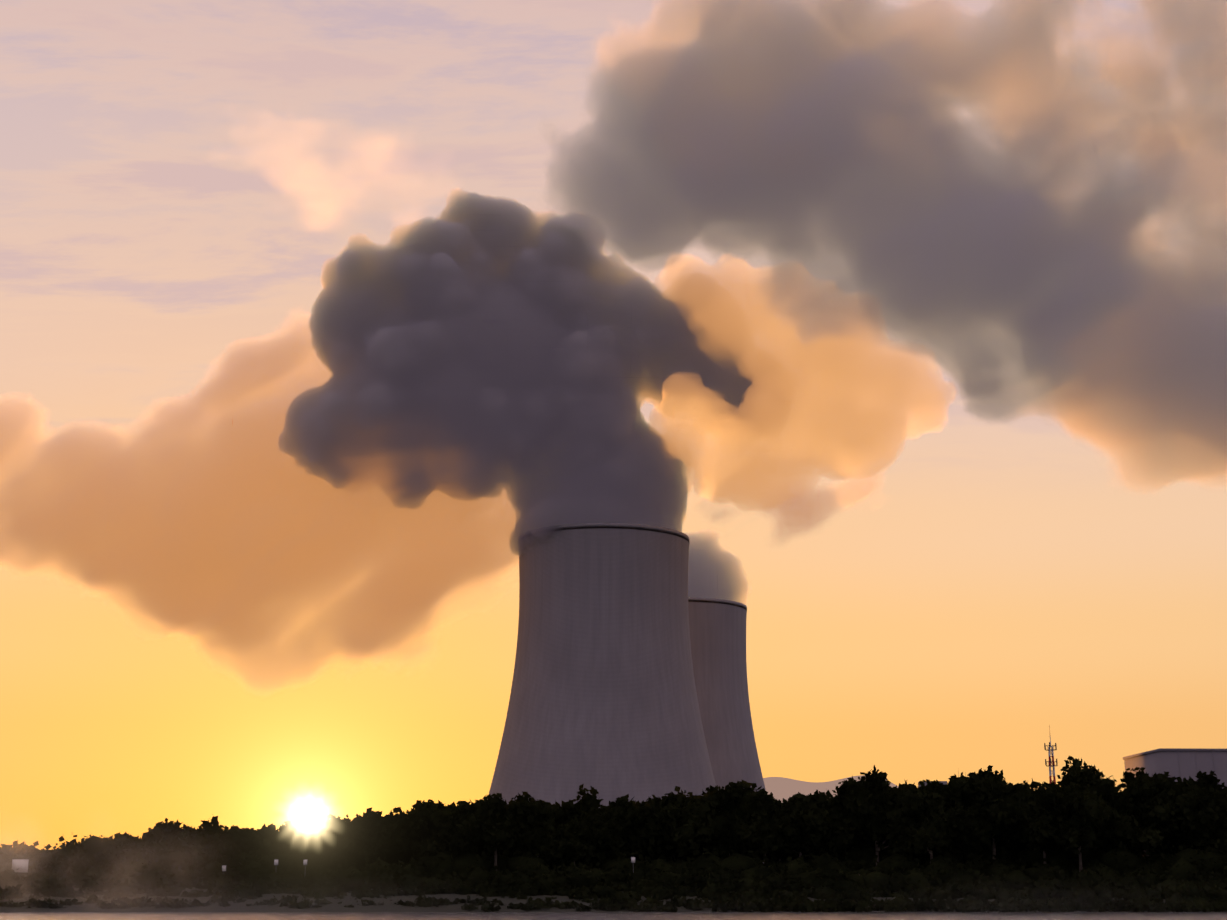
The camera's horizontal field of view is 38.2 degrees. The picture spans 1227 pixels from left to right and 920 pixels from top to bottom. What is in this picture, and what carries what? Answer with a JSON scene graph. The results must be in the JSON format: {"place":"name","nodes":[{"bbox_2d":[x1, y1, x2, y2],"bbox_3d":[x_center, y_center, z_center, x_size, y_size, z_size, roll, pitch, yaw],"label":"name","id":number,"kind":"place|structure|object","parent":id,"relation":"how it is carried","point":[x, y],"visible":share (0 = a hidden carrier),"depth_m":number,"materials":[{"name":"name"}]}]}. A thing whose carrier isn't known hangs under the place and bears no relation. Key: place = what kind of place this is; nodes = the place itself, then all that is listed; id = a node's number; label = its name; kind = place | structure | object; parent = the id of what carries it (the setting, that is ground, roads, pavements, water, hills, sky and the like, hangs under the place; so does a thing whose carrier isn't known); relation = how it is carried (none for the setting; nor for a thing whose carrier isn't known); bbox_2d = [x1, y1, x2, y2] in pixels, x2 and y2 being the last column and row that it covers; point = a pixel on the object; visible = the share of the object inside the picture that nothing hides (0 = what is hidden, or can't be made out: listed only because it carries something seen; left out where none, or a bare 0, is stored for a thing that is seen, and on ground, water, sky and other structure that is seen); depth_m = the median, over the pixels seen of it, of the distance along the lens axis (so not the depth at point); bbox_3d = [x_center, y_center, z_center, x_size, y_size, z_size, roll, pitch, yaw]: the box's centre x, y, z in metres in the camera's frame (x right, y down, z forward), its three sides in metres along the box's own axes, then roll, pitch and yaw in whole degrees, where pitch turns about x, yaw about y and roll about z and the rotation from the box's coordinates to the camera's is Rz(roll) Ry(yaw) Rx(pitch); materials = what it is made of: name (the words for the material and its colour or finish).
{"place":"outdoors","nodes":[
{"label":"outdoors","id":0,"kind":"place"},
{"bbox_2d":[300,809,316,824],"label":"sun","id":1,"kind":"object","parent":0,"point":[310,816],"depth_m":19265.27,"materials":[{"name":"white"}]},
{"bbox_2d":[0,885,1165,911],"bbox_3d":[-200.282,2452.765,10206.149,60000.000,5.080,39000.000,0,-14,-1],"label":"ground","id":2,"kind":"structure","parent":0,"point":[389,906],"depth_m":241.27,"materials":[{"name":"green soil"}]},
{"bbox_2d":[11,859,28,876],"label":"river sign","id":3,"kind":"object","parent":2,"relation":"on","point":[15,867],"depth_m":253.48,"materials":[{"name":"grey paint"}]},
{"bbox_2d":[274,859,278,865],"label":"sign","id":4,"kind":"object","parent":2,"relation":"on","point":[276,862],"depth_m":253.32,"materials":[{"name":"grey paint"}]},
{"bbox_2d":[303,859,307,869],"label":"sign","id":5,"kind":"object","parent":2,"relation":"on","point":[305,862],"depth_m":253.39,"materials":[{"name":"grey paint"}]},
{"bbox_2d":[52,779,1114,862],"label":"tree row","id":6,"kind":"object","parent":2,"relation":"on","point":[588,801],"depth_m":282.82,"materials":[{"name":"plant"}]},
{"bbox_2d":[487,523,715,807],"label":"cooling tower","id":7,"kind":"structure","parent":2,"relation":"on","point":[603,700],"depth_m":796.04,"materials":[{"name":"concrete"}]},
{"bbox_2d":[0,834,1226,911],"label":"bank shrubs","id":8,"kind":"object","parent":2,"relation":"on","point":[1178,876],"depth_m":251.90,"materials":[{"name":"plant"}]},
{"bbox_2d":[0,756,1226,873],"bbox_3d":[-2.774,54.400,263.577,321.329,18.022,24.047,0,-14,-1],"label":"tree row","id":9,"kind":"object","parent":2,"relation":"on","point":[1142,814],"depth_m":262.25,"materials":[{"name":"plant"}]},
{"bbox_2d":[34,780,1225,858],"bbox_3d":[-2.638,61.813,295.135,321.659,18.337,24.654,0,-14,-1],"label":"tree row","id":10,"kind":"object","parent":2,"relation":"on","point":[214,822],"depth_m":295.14,"materials":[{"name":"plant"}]},
{"bbox_2d":[631,857,635,872],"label":"sign","id":11,"kind":"object","parent":2,"relation":"on","point":[633,860],"visible":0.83,"depth_m":254.33,"materials":[{"name":"grey paint"}]},
{"bbox_2d":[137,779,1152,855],"bbox_3d":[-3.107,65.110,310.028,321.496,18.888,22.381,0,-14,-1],"label":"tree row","id":12,"kind":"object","parent":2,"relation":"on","point":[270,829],"depth_m":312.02,"materials":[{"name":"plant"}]},
{"bbox_2d":[688,597,765,791],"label":"cooling tower","id":13,"kind":"structure","parent":2,"relation":"on","point":[717,629],"depth_m":1010.46,"materials":[{"name":"concrete"}]},
{"bbox_2d":[1044,725,1057,783],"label":"radio mast","id":14,"kind":"object","parent":2,"relation":"on","point":[1049,750],"visible":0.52,"depth_m":465.10,"materials":[{"name":"grey metal"}]},
{"bbox_2d":[1123,748,1226,788],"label":"turbine hall","id":15,"kind":"structure","parent":2,"relation":"on","point":[1182,763],"depth_m":615.58,"materials":[{"name":"grey metal"}]},
{"bbox_2d":[0,912,1226,919],"bbox_3d":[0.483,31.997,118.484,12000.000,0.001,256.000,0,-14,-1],"label":"river water","id":16,"kind":"structure","parent":0,"point":[694,916],"depth_m":204.87,"materials":[{"name":"grey liquid"}]},
{"bbox_2d":[0,0,1226,919],"label":"sky","id":17,"kind":"structure","parent":0,"point":[910,316],"materials":[{"name":"orange"}]},
{"bbox_2d":[763,775,897,802],"bbox_3d":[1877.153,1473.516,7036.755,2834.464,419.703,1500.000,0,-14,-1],"label":"distant hills","id":18,"kind":"structure","parent":0,"point":[780,788],"depth_m":6868.01,"materials":[{"name":"grey"}]},
{"bbox_2d":[918,781,946,786],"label":"workshop building","id":19,"kind":"structure","parent":0,"point":[944,782],"depth_m":518.92,"materials":[{"name":"grey"}]}
]}

